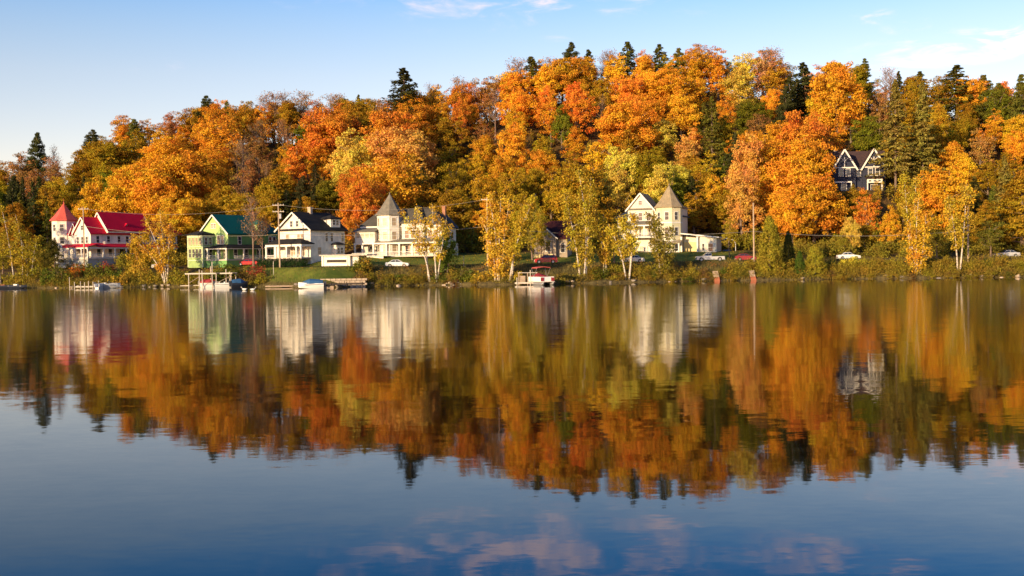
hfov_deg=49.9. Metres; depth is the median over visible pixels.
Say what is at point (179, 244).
understory shrub
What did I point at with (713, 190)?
maple tree
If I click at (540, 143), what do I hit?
maple tree
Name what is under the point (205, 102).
pine tree
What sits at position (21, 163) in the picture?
broadleaf tree
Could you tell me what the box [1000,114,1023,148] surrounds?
maple tree
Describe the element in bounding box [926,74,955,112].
broadleaf tree
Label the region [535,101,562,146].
broadleaf tree
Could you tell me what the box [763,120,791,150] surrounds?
maple tree
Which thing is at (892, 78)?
bare tree
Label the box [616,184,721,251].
cream house
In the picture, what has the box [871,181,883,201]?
broadleaf tree
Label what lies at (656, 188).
maple tree
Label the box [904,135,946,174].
maple tree
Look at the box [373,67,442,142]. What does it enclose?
spruce tree
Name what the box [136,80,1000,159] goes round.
ridge undergrowth
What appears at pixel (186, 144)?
maple tree
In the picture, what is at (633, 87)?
maple tree
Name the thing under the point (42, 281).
shrub
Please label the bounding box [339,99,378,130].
maple tree
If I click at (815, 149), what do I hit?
maple tree
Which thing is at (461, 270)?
shrub
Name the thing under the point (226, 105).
pine tree
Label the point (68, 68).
sky
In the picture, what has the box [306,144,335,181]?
maple tree
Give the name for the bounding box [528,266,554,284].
pontoon boat
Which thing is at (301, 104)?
bare tree
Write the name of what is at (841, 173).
window
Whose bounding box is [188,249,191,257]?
window
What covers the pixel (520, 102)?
maple tree
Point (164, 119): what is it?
broadleaf tree
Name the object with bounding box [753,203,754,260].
utility pole
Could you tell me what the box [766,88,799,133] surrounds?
pine tree
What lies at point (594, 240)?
understory shrub
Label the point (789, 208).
maple tree
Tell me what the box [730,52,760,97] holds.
maple tree
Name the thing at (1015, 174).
broadleaf tree
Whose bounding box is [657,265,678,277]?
shrub
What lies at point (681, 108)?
maple tree
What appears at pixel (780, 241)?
understory shrub
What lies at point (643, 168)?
maple tree
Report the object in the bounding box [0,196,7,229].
maple tree
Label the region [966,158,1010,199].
maple tree
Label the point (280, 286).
dock
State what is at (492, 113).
bare tree
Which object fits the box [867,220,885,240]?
understory shrub
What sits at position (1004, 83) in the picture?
maple tree
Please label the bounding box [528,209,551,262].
broadleaf tree
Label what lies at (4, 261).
broadleaf tree
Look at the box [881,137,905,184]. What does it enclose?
maple tree
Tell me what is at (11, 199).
spruce tree
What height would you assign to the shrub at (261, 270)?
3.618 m
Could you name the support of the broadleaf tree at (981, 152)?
on the ground at (481, 258)
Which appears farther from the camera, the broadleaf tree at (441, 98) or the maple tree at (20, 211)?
the broadleaf tree at (441, 98)
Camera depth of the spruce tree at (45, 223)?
292.99 m
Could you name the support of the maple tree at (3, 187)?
on the ground at (481, 258)
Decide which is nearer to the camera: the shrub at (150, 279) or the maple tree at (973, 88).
the shrub at (150, 279)
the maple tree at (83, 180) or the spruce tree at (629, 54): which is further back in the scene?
the spruce tree at (629, 54)
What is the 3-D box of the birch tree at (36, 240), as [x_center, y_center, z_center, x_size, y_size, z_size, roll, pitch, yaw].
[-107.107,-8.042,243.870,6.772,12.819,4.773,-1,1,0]
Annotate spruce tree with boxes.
[4,180,16,238]
[7,193,30,244]
[17,177,29,221]
[25,181,43,246]
[28,176,42,218]
[38,201,51,250]
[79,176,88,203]
[273,190,294,227]
[295,196,303,211]
[309,164,321,202]
[310,189,323,212]
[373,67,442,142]
[412,156,429,205]
[523,56,540,109]
[584,49,599,80]
[607,42,637,93]
[652,44,669,73]
[683,176,709,229]
[698,96,727,179]
[714,142,730,184]
[719,132,741,199]
[780,76,799,121]
[790,62,838,122]
[864,78,923,191]
[891,71,903,113]
[898,82,947,207]
[908,71,934,113]
[924,65,989,128]
[989,156,1018,236]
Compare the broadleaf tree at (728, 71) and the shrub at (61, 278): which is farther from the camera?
the broadleaf tree at (728, 71)
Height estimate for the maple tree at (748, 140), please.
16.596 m
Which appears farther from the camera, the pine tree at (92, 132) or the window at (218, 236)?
the pine tree at (92, 132)
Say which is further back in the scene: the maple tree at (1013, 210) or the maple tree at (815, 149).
the maple tree at (815, 149)
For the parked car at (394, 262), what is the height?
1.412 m
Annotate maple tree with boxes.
[0,170,10,189]
[0,181,8,193]
[0,191,5,203]
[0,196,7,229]
[0,201,36,248]
[28,186,59,223]
[41,239,64,266]
[42,173,81,209]
[61,157,93,195]
[66,194,87,216]
[71,140,130,179]
[73,175,122,222]
[86,157,123,191]
[92,138,116,149]
[95,167,151,221]
[99,169,117,195]
[101,184,125,211]
[105,163,149,187]
[109,115,130,150]
[116,154,202,220]
[119,139,141,166]
[135,136,190,169]
[142,175,194,220]
[146,127,173,151]
[154,195,205,245]
[167,148,228,200]
[173,106,204,142]
[177,134,193,154]
[187,123,215,158]
[193,173,230,213]
[198,103,227,136]
[202,145,235,176]
[202,185,237,223]
[205,99,233,122]
[216,113,240,159]
[222,192,257,214]
[227,104,258,143]
[235,100,267,142]
[248,177,288,226]
[251,105,273,148]
[253,102,280,139]
[253,168,297,207]
[256,188,286,227]
[267,99,302,145]
[274,106,304,137]
[276,141,292,172]
[287,104,363,173]
[291,196,324,212]
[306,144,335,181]
[314,179,344,214]
[324,98,352,114]
[324,143,355,177]
[329,127,374,186]
[333,163,371,205]
[335,173,380,251]
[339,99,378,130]
[346,150,441,208]
[348,180,399,222]
[349,111,372,140]
[351,132,367,147]
[352,98,380,110]
[359,106,425,146]
[360,133,383,163]
[364,123,440,191]
[392,91,435,112]
[397,99,439,140]
[398,189,432,208]
[425,89,447,119]
[427,188,478,236]
[429,101,455,147]
[430,162,466,195]
[432,115,476,155]
[445,97,473,141]
[446,83,484,121]
[446,187,476,232]
[455,105,486,134]
[458,153,490,192]
[468,134,499,169]
[470,197,501,237]
[472,173,503,212]
[487,70,535,105]
[488,155,517,189]
[494,91,545,128]
[494,121,529,169]
[496,168,530,215]
[497,68,534,110]
[504,105,529,152]
[508,191,541,236]
[517,165,546,202]
[523,149,560,192]
[527,133,553,161]
[529,59,555,96]
[532,85,556,134]
[544,163,600,229]
[546,56,590,102]
[548,104,573,149]
[560,90,599,133]
[576,55,598,88]
[585,77,620,117]
[593,99,663,154]
[595,55,628,90]
[597,160,636,223]
[598,146,638,190]
[598,175,637,227]
[609,75,647,103]
[615,94,641,127]
[623,54,667,86]
[627,151,663,188]
[630,184,650,203]
[635,68,672,100]
[637,93,665,128]
[641,71,704,117]
[641,165,671,203]
[642,147,667,170]
[649,119,678,154]
[650,161,691,191]
[658,170,691,210]
[663,89,703,141]
[677,46,713,91]
[682,77,708,112]
[685,167,714,221]
[703,174,725,230]
[707,188,738,239]
[708,115,737,158]
[722,167,764,240]
[724,59,749,88]
[724,130,763,154]
[724,133,768,223]
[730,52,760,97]
[734,98,774,134]
[739,134,795,188]
[745,153,819,217]
[747,166,778,220]
[759,88,782,123]
[761,185,819,243]
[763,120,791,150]
[774,110,832,164]
[780,134,838,191]
[784,171,852,243]
[788,144,831,173]
[808,61,871,131]
[812,177,852,233]
[814,60,847,92]
[834,187,880,225]
[834,232,848,252]
[839,216,861,249]
[843,64,882,101]
[849,115,887,150]
[858,224,876,245]
[877,206,904,243]
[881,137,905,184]
[893,90,917,121]
[900,75,928,99]
[901,122,943,160]
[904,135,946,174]
[908,164,948,229]
[925,104,955,140]
[928,101,944,123]
[929,78,953,103]
[935,141,968,181]
[936,120,969,159]
[946,153,984,192]
[952,75,989,118]
[952,114,977,152]
[955,103,980,129]
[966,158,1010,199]
[972,170,1023,253]
[993,81,1021,115]
[999,129,1023,167]
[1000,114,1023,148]
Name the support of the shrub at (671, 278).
on the ground at (481, 258)
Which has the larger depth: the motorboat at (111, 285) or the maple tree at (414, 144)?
the maple tree at (414, 144)
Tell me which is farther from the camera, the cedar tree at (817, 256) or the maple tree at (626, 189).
the maple tree at (626, 189)
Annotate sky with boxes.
[0,0,1023,195]
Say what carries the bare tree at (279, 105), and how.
on the ground at (481, 258)
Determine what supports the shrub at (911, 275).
on the ground at (481, 258)
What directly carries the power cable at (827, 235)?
attached to the utility pole at (753, 236)
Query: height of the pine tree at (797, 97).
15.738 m
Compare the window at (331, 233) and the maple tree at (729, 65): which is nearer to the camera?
the window at (331, 233)
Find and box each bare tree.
[41,155,64,180]
[47,145,60,171]
[226,131,246,180]
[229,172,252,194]
[231,135,256,190]
[237,190,267,266]
[245,116,270,163]
[250,214,270,260]
[254,94,271,121]
[257,159,273,179]
[260,91,285,143]
[271,118,293,151]
[273,91,291,140]
[290,89,312,127]
[318,93,340,109]
[329,93,344,110]
[366,97,395,125]
[424,80,438,102]
[448,76,468,92]
[484,84,500,139]
[499,57,527,79]
[540,56,555,66]
[596,47,616,88]
[596,94,607,117]
[759,46,789,69]
[877,64,895,112]
[885,68,899,114]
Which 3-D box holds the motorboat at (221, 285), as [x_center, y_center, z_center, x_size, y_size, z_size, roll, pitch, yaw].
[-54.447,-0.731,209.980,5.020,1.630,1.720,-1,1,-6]
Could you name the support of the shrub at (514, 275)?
on the ground at (481, 258)
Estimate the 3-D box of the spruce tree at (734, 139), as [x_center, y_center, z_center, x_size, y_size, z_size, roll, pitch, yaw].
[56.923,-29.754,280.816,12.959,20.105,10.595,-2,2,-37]
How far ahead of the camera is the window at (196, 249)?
236.86 m
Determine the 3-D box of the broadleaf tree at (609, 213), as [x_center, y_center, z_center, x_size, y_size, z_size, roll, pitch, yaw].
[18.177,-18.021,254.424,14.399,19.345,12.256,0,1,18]
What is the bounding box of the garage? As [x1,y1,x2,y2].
[319,254,376,266]
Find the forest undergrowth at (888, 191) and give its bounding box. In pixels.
[1,102,1023,256]
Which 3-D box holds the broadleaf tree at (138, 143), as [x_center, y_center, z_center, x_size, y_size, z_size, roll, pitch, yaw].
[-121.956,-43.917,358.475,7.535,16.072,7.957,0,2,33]
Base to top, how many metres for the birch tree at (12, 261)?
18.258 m
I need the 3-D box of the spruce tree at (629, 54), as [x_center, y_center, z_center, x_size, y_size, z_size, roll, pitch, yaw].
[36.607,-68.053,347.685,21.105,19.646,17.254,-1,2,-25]
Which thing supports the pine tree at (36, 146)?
on the ground at (481, 258)
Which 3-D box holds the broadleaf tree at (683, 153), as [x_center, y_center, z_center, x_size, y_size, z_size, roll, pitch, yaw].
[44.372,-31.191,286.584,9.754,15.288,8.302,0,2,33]
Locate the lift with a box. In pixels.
[518,272,536,284]
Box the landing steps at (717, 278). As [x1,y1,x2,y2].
[712,271,719,280]
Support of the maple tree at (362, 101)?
on the ground at (481, 258)
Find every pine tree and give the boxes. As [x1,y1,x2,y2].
[3,175,26,213]
[24,132,50,188]
[80,129,104,152]
[119,119,147,156]
[193,95,213,140]
[223,101,232,119]
[290,176,316,211]
[559,42,585,91]
[672,48,687,86]
[694,103,713,136]
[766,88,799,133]
[786,78,807,118]
[861,58,875,98]
[958,74,995,128]
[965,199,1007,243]
[966,176,982,222]
[982,83,1011,124]
[982,185,998,228]
[1008,74,1023,131]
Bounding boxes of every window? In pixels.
[59,224,63,230]
[60,237,64,243]
[96,235,99,242]
[96,249,100,256]
[108,249,112,255]
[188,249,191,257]
[195,248,198,257]
[199,248,201,257]
[204,237,207,244]
[217,235,220,244]
[233,249,237,257]
[238,236,241,243]
[290,247,293,254]
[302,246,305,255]
[317,247,321,254]
[325,232,328,241]
[330,232,333,241]
[382,217,386,225]
[382,231,387,239]
[391,217,396,225]
[392,231,396,239]
[392,244,396,252]
[404,230,409,238]
[405,245,410,253]
[545,241,550,251]
[560,244,565,252]
[638,212,642,220]
[639,227,643,234]
[664,211,668,219]
[674,211,677,219]
[674,227,678,235]
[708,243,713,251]
[839,169,843,176]
[841,183,846,189]
[846,168,850,175]
[856,169,860,175]
[868,168,872,175]
[875,168,879,175]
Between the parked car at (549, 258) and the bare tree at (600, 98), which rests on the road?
the parked car at (549, 258)
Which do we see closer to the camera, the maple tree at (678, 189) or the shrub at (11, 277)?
the shrub at (11, 277)
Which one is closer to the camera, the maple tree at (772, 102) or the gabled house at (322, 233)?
the gabled house at (322, 233)
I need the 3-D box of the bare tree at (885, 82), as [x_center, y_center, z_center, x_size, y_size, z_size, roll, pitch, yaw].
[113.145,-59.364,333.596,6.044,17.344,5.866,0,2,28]
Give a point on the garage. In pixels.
(339, 260)
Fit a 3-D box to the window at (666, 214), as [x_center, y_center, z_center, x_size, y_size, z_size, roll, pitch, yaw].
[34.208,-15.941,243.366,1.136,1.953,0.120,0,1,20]
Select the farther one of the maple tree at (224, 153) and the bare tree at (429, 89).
the bare tree at (429, 89)
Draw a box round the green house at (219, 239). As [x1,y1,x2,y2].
[185,212,277,267]
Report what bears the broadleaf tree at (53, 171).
on the ground at (481, 258)
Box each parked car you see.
[239,259,256,265]
[385,260,409,266]
[534,255,557,262]
[621,255,644,261]
[734,254,755,260]
[836,252,860,258]
[994,250,1020,256]
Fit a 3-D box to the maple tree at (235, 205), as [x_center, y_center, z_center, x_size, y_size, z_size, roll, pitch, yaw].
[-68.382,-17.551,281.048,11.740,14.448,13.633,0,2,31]
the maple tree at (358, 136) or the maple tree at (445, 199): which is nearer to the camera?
the maple tree at (445, 199)
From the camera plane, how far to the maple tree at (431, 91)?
345.57 m
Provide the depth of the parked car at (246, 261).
235.45 m
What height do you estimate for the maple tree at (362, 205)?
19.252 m
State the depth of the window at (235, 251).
237.44 m
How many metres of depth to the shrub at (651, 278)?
206.41 m
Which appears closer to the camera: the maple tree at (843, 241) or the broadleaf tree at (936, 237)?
the broadleaf tree at (936, 237)
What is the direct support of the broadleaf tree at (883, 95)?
on the ground at (481, 258)
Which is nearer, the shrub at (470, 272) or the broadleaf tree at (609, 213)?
the shrub at (470, 272)
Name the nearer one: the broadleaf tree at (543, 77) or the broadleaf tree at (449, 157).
the broadleaf tree at (449, 157)
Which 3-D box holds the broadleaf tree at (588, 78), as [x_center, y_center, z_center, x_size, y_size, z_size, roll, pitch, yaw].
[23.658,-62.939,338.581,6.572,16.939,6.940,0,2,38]
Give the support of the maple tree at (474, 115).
on the ground at (481, 258)
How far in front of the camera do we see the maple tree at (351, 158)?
276.45 m
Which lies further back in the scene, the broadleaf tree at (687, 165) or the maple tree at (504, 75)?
the maple tree at (504, 75)
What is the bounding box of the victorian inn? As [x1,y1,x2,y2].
[49,199,181,267]
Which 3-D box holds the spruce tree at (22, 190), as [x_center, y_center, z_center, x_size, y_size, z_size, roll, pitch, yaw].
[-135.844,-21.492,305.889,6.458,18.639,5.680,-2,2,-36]
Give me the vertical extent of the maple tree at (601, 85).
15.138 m
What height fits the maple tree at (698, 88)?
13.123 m
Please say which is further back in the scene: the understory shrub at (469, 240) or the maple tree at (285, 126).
the maple tree at (285, 126)
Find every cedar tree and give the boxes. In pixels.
[754,215,784,274]
[781,231,795,260]
[794,250,805,275]
[804,244,827,276]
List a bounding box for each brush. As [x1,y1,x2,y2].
[0,233,1023,269]
[0,252,1023,287]
[1,255,1012,281]
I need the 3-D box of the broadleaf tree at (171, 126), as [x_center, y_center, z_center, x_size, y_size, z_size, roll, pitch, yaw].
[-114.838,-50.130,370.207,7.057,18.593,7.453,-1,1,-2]
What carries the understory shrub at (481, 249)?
on the ground at (481, 258)
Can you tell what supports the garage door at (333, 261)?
in the garage
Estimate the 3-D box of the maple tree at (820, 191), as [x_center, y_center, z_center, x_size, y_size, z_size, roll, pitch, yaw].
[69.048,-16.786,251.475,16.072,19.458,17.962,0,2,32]
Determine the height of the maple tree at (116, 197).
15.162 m
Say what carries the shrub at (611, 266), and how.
on the ground at (481, 258)
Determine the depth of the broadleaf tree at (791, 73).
349.18 m
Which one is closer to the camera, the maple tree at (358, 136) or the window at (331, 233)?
the window at (331, 233)
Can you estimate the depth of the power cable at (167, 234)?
230.05 m
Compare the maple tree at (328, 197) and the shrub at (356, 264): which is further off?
the maple tree at (328, 197)
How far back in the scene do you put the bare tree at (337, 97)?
355.42 m
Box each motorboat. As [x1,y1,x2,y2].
[94,281,119,287]
[198,279,219,287]
[213,280,231,287]
[229,279,247,287]
[298,279,325,288]
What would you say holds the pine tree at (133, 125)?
on the ground at (481, 258)
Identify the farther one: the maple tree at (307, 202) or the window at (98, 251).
the maple tree at (307, 202)
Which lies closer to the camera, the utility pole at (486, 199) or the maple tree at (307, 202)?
the utility pole at (486, 199)
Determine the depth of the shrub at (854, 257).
215.25 m
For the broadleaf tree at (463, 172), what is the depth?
273.84 m
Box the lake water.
[0,277,1023,575]
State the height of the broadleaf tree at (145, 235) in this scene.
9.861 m
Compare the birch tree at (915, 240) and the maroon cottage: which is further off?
the maroon cottage
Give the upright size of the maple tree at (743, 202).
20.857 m
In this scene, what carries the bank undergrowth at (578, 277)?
on the ground at (481, 258)
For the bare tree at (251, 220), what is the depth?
231.55 m
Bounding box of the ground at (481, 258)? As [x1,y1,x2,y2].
[0,92,1023,287]
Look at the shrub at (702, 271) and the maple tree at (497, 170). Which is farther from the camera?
the maple tree at (497, 170)
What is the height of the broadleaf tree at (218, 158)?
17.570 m
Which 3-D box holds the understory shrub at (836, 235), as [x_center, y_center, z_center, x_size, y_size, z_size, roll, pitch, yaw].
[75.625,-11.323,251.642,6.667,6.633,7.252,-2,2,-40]
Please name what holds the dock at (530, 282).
in the lake water
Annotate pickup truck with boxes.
[695,253,724,261]
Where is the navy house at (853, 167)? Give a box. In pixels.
[827,148,887,191]
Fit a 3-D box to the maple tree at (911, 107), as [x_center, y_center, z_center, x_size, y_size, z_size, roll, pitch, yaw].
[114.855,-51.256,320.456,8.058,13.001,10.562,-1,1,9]
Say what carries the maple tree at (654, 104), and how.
on the ground at (481, 258)
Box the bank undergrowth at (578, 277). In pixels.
[0,264,1023,287]
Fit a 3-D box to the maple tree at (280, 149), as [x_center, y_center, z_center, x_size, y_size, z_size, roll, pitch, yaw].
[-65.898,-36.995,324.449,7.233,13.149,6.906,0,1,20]
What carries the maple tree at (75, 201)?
on the ground at (481, 258)
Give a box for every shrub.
[0,272,16,284]
[15,268,30,284]
[24,263,49,281]
[39,267,56,285]
[47,264,73,285]
[52,272,71,286]
[65,263,88,276]
[72,259,92,276]
[83,260,109,278]
[97,261,117,273]
[98,267,127,280]
[107,271,136,284]
[123,259,138,277]
[128,259,147,275]
[137,271,154,283]
[146,274,159,283]
[166,267,181,284]
[171,271,201,286]
[174,230,185,250]
[192,272,217,281]
[205,266,225,282]
[218,262,235,278]
[225,264,241,278]
[243,273,255,281]
[246,265,266,276]
[253,272,271,283]
[254,258,264,267]
[260,258,270,267]
[265,258,277,267]
[274,258,278,266]
[281,258,288,266]
[285,258,293,266]
[289,258,300,266]
[296,258,307,266]
[346,255,373,273]
[353,274,371,281]
[355,255,377,272]
[363,273,374,282]
[381,274,395,283]
[394,273,407,282]
[399,274,422,283]
[409,275,429,282]
[425,273,447,281]
[450,264,468,281]
[456,220,474,251]
[456,224,484,252]
[460,268,478,281]
[465,270,488,281]
[470,277,482,283]
[476,237,493,252]
[481,274,493,281]
[491,227,515,251]
[508,270,525,278]
[572,231,600,251]
[583,267,601,281]
[584,226,610,250]
[592,266,609,279]
[602,261,616,272]
[609,263,623,273]
[628,266,644,278]
[632,261,652,273]
[640,275,655,280]
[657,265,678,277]
[668,276,677,281]
[677,271,694,279]
[685,268,699,277]
[697,267,709,276]
[699,274,715,279]
[719,267,729,275]
[721,230,747,249]
[721,273,736,280]
[729,266,740,274]
[736,230,760,249]
[742,227,760,245]
[755,229,784,244]
[775,263,791,278]
[793,233,810,246]
[806,220,833,242]
[828,226,846,241]
[830,273,850,278]
[839,256,865,265]
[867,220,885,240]
[875,233,900,243]
[879,225,927,239]
[887,272,904,278]
[905,273,915,277]
[921,214,953,242]
[923,273,935,277]
[943,212,976,235]
[947,271,959,277]
[959,226,980,242]
[962,272,982,277]
[984,269,995,277]
[1002,271,1014,276]
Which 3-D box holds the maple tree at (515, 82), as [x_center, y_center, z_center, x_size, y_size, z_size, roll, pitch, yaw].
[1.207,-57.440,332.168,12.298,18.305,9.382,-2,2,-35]
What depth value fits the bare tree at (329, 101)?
357.01 m
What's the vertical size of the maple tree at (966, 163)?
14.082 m
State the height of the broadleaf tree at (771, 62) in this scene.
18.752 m
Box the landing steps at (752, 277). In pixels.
[749,270,755,279]
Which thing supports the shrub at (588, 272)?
on the ground at (481, 258)
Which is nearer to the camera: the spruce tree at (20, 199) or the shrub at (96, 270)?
the shrub at (96, 270)
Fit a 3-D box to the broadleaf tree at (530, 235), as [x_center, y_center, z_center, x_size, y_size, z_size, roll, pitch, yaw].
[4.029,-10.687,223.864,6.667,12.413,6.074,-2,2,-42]
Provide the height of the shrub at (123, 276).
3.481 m
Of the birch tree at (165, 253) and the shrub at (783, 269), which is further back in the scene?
the birch tree at (165, 253)
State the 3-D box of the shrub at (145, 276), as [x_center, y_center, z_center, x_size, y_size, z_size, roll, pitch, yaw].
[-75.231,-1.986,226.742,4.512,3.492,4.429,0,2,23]
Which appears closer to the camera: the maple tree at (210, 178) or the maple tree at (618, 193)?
the maple tree at (618, 193)
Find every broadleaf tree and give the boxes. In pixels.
[0,160,10,184]
[0,241,16,273]
[2,151,40,195]
[14,155,26,173]
[15,169,46,201]
[24,172,42,201]
[33,186,65,237]
[45,164,68,185]
[70,195,92,219]
[97,135,115,154]
[111,124,131,147]
[123,128,147,158]
[125,230,153,270]
[138,120,153,160]
[144,119,157,144]
[155,116,185,136]
[158,111,178,135]
[173,127,191,149]
[184,191,206,230]
[192,113,247,161]
[208,151,230,186]
[237,158,259,198]
[244,130,275,179]
[282,136,309,191]
[283,151,297,180]
[292,114,317,144]
[295,134,318,177]
[300,99,324,122]
[328,103,344,116]
[339,185,355,236]
[422,124,439,158]
[428,84,456,118]
[432,178,465,210]
[433,232,460,274]
[436,161,471,197]
[437,140,462,170]
[463,166,490,232]
[471,76,504,126]
[472,118,496,151]
[475,80,492,122]
[515,205,546,259]
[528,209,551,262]
[530,63,562,107]
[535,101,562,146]
[540,165,561,218]
[554,151,578,176]
[558,162,572,194]
[558,169,617,231]
[559,125,587,162]
[562,82,588,117]
[579,56,600,103]
[580,156,607,198]
[581,141,615,184]
[595,112,622,166]
[601,52,635,100]
[605,217,622,262]
[615,125,644,167]
[634,49,649,85]
[643,211,676,276]
[660,55,674,72]
[663,55,683,82]
[667,139,699,170]
[679,127,702,157]
[681,155,701,182]
[683,185,709,236]
[684,43,720,79]
[688,126,704,157]
[689,150,725,197]
[703,46,728,79]
[706,48,732,94]
[707,53,729,102]
[716,94,737,122]
[718,67,756,111]
[721,218,737,257]
[725,181,742,229]
[744,113,777,138]
[747,181,779,227]
[749,49,790,95]
[753,50,774,95]
[759,58,790,107]
[779,62,798,92]
[804,90,833,125]
[805,64,828,97]
[807,111,829,129]
[824,138,843,151]
[826,120,848,150]
[838,92,867,143]
[849,184,856,195]
[850,188,882,234]
[868,82,890,121]
[868,93,889,134]
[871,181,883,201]
[884,182,912,230]
[897,99,914,131]
[904,75,933,110]
[924,220,948,256]
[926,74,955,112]
[928,159,978,233]
[968,128,998,186]
[970,123,992,161]
[972,220,1006,258]
[978,88,1017,133]
[982,108,1003,156]
[993,163,1023,201]
[994,152,1019,175]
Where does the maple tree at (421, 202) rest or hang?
on the ground at (481, 258)
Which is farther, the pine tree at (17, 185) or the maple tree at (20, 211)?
the pine tree at (17, 185)
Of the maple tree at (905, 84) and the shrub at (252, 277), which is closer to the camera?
the shrub at (252, 277)
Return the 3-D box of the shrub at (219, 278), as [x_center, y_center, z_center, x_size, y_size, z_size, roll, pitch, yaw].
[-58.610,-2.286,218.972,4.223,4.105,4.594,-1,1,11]
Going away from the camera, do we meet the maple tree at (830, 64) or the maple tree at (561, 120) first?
the maple tree at (561, 120)
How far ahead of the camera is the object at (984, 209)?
228.93 m
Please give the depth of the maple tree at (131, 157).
343.69 m
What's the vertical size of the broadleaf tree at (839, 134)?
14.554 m
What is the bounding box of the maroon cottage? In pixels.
[532,221,572,257]
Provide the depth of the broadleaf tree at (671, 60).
349.04 m
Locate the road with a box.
[57,256,1022,269]
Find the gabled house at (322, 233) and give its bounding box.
[264,207,347,266]
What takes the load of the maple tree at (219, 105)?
on the ground at (481, 258)
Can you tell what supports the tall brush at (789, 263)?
on the ground at (481, 258)
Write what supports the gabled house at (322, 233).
on the ground at (481, 258)
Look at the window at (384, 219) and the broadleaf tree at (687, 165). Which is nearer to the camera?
the window at (384, 219)
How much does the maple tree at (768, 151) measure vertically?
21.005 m
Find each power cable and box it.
[86,226,262,235]
[88,206,267,214]
[283,200,479,210]
[293,226,484,234]
[509,229,752,235]
[754,230,966,235]
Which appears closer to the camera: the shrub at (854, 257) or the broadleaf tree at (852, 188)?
the shrub at (854, 257)
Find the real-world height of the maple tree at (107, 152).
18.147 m
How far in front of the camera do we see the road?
219.82 m
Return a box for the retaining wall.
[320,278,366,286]
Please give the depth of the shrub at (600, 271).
205.23 m
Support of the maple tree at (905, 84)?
on the ground at (481, 258)
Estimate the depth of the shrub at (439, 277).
206.15 m
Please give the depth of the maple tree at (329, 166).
296.73 m
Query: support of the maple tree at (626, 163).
on the ground at (481, 258)
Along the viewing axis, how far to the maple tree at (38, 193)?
310.44 m
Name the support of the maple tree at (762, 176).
on the ground at (481, 258)
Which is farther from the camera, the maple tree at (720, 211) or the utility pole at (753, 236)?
the maple tree at (720, 211)
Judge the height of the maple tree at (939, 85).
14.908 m
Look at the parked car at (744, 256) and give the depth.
223.62 m
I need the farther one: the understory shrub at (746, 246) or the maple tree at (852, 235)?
the understory shrub at (746, 246)
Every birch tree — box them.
[0,203,31,283]
[13,223,42,273]
[132,209,178,283]
[398,204,453,281]
[478,191,515,280]
[505,193,539,280]
[558,168,600,277]
[590,205,612,270]
[604,212,642,278]
[895,171,924,264]
[900,198,933,273]
[942,183,976,269]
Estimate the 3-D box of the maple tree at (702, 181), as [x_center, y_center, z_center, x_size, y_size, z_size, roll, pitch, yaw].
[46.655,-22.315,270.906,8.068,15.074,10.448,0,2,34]
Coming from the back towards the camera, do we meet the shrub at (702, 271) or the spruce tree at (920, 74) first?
the spruce tree at (920, 74)
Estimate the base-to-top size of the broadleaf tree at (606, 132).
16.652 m
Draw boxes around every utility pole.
[78,207,84,265]
[272,203,283,267]
[481,197,492,264]
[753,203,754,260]
[967,194,968,261]
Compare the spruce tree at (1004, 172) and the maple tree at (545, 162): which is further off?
the maple tree at (545, 162)
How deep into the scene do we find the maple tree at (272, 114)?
369.35 m
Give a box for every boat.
[0,285,12,288]
[9,284,26,288]
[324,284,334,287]
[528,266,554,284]
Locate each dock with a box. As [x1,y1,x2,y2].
[74,281,98,288]
[180,262,236,287]
[265,285,292,286]
[332,282,364,286]
[515,270,532,284]
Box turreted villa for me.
[352,192,458,257]
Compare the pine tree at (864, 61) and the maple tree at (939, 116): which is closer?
the maple tree at (939, 116)
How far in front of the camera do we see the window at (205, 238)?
236.55 m
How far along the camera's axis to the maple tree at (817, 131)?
278.51 m
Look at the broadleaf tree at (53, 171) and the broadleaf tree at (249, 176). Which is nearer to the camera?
the broadleaf tree at (249, 176)
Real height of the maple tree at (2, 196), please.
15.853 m
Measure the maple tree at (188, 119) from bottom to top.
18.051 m
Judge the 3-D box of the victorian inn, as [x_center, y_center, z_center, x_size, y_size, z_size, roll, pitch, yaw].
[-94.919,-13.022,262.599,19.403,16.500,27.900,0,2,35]
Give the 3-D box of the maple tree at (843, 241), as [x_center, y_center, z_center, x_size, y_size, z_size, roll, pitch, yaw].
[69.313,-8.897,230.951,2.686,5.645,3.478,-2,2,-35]
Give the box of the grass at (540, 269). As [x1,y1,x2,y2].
[20,254,1023,287]
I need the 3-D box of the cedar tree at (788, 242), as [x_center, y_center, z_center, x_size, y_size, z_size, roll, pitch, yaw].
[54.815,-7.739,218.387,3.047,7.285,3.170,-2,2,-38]
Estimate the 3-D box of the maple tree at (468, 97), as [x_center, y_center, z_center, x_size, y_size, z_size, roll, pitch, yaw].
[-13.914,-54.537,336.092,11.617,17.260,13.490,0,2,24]
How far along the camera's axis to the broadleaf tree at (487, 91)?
342.74 m
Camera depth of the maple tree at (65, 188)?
320.19 m
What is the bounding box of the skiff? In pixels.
[94,283,103,288]
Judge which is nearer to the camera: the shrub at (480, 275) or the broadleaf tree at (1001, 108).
the shrub at (480, 275)
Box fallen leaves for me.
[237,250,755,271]
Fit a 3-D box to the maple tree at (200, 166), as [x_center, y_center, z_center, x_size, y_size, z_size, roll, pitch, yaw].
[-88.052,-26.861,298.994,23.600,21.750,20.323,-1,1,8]
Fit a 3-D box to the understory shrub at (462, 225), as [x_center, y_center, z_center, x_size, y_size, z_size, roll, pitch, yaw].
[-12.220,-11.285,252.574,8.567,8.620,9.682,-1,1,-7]
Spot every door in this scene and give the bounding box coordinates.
[326,257,346,266]
[684,242,696,250]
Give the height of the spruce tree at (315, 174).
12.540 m

